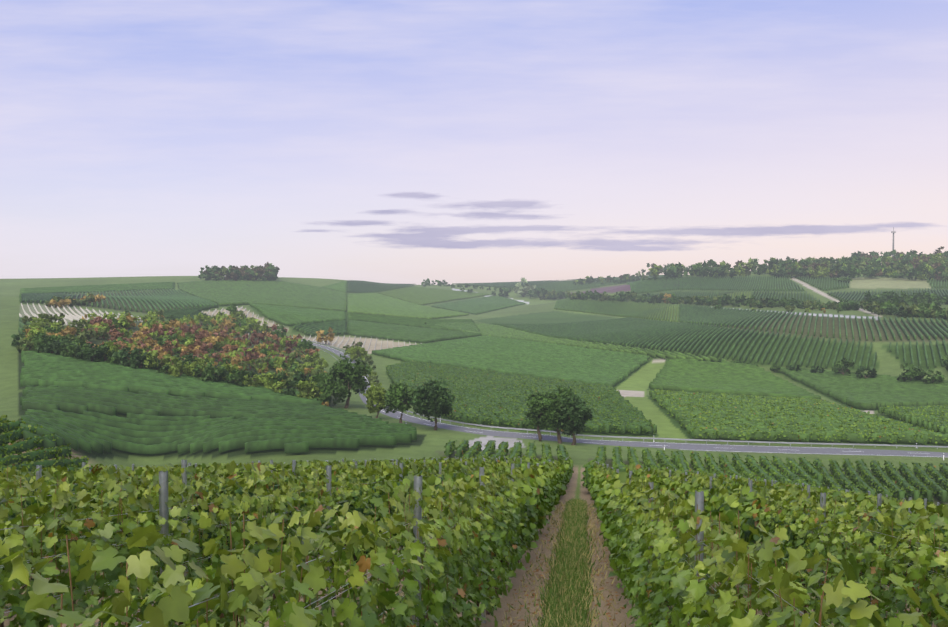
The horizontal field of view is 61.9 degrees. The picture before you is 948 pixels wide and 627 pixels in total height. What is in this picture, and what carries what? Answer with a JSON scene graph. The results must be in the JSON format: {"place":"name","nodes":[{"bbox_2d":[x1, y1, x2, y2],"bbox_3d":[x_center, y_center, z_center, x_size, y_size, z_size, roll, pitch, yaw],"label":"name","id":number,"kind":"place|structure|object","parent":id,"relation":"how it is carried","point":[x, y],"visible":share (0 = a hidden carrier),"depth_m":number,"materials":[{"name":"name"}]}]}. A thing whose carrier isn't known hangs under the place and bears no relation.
{"place":"outdoors","nodes":[
{"label":"outdoors","id":0,"kind":"place"},
{"bbox_2d":[0,541,921,626],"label":"vine trunks","id":1,"kind":"object","parent":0,"point":[274,597],"depth_m":11.56,"materials":[{"name":"brown wood"}]},
{"bbox_2d":[6,465,939,626],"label":"vine shoots","id":2,"kind":"object","parent":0,"point":[819,621],"visible":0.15,"depth_m":5.99,"materials":[{"name":"green plant"}]},
{"bbox_2d":[0,268,947,626],"bbox_3d":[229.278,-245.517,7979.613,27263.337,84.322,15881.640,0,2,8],"label":"ground","id":3,"kind":"structure","parent":0,"point":[432,442],"depth_m":257.87,"materials":[{"name":"green plant"}]},
{"bbox_2d":[19,303,421,352],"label":"young vine stakes","id":4,"kind":"object","parent":3,"relation":"on","point":[71,317],"visible":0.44,"depth_m":388.57,"materials":[{"name":"grey"}]},
{"bbox_2d":[0,415,927,505],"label":"vine leaves","id":5,"kind":"object","parent":3,"relation":"on","point":[567,465],"visible":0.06,"depth_m":78.45,"materials":[{"name":"green plant"}]},
{"bbox_2d":[0,459,947,626],"bbox_3d":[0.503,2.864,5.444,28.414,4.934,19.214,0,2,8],"label":"vine leaves","id":6,"kind":"object","parent":3,"relation":"on","point":[847,605],"visible":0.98,"depth_m":6.44,"materials":[{"name":"green plant"}]},
{"bbox_2d":[0,418,947,607],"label":"grapevines","id":7,"kind":"object","parent":3,"relation":"on","point":[25,446],"visible":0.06,"depth_m":20.95,"materials":[{"name":"green plant"}]},
{"bbox_2d":[18,274,947,502],"bbox_3d":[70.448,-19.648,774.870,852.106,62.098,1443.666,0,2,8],"label":"fields","id":8,"kind":"structure","parent":3,"relation":"on","point":[207,415],"depth_m":277.97,"materials":[{"name":"green plant"}]},
{"bbox_2d":[36,456,938,626],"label":"vineyard posts","id":9,"kind":"object","parent":3,"relation":"on","point":[164,512],"visible":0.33,"depth_m":11.79,"materials":[{"name":"grey wood"}]},
{"bbox_2d":[44,246,947,370],"bbox_3d":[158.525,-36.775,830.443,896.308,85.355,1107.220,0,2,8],"label":"distant trees","id":10,"kind":"object","parent":3,"relation":"on","point":[911,265],"visible":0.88,"depth_m":811.45,"materials":[{"name":"green plant"}]},
{"bbox_2d":[357,497,672,626],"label":"lane grass","id":11,"kind":"structure","parent":3,"relation":"on","point":[567,587],"depth_m":16.31,"materials":[{"name":"green plant"}]},
{"bbox_2d":[240,334,947,461],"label":"road verge grass","id":12,"kind":"structure","parent":3,"relation":"on","point":[886,457],"depth_m":141.95,"materials":[{"name":"green plant"}]},
{"bbox_2d":[292,337,947,448],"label":"road guardrail","id":13,"kind":"object","parent":3,"relation":"on","point":[790,443],"visible":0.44,"depth_m":149.78,"materials":[{"name":"grey metal"}]},
{"bbox_2d":[385,361,947,500],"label":"vineyard foliage","id":14,"kind":"object","parent":3,"relation":"on","point":[740,470],"visible":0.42,"depth_m":156.30,"materials":[{"name":"green plant"}]},
{"bbox_2d":[891,227,895,255],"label":"communication tower","id":15,"kind":"structure","parent":3,"relation":"on","point":[893,231],"depth_m":1321.27,"materials":[{"name":"white metal"}]},
{"bbox_2d":[0,468,947,626],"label":"vineyard wires","id":16,"kind":"object","parent":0,"point":[384,564],"visible":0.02,"depth_m":6.74,"materials":[{"name":"grey metal"}]},
{"bbox_2d":[0,0,947,284],"label":"sky","id":17,"kind":"structure","parent":0,"point":[380,141],"materials":[{"name":"blue"}]},
{"bbox_2d":[301,340,947,456],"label":"valley road","id":18,"kind":"structure","parent":0,"point":[747,448],"depth_m":147.26,"materials":[{"name":"grey asphalt"}]},
{"bbox_2d":[323,345,929,456],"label":"posts","id":19,"kind":"object","parent":18,"relation":"on","point":[658,442],"visible":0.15,"depth_m":148.50,"materials":[{"name":"white paint"}]}
]}

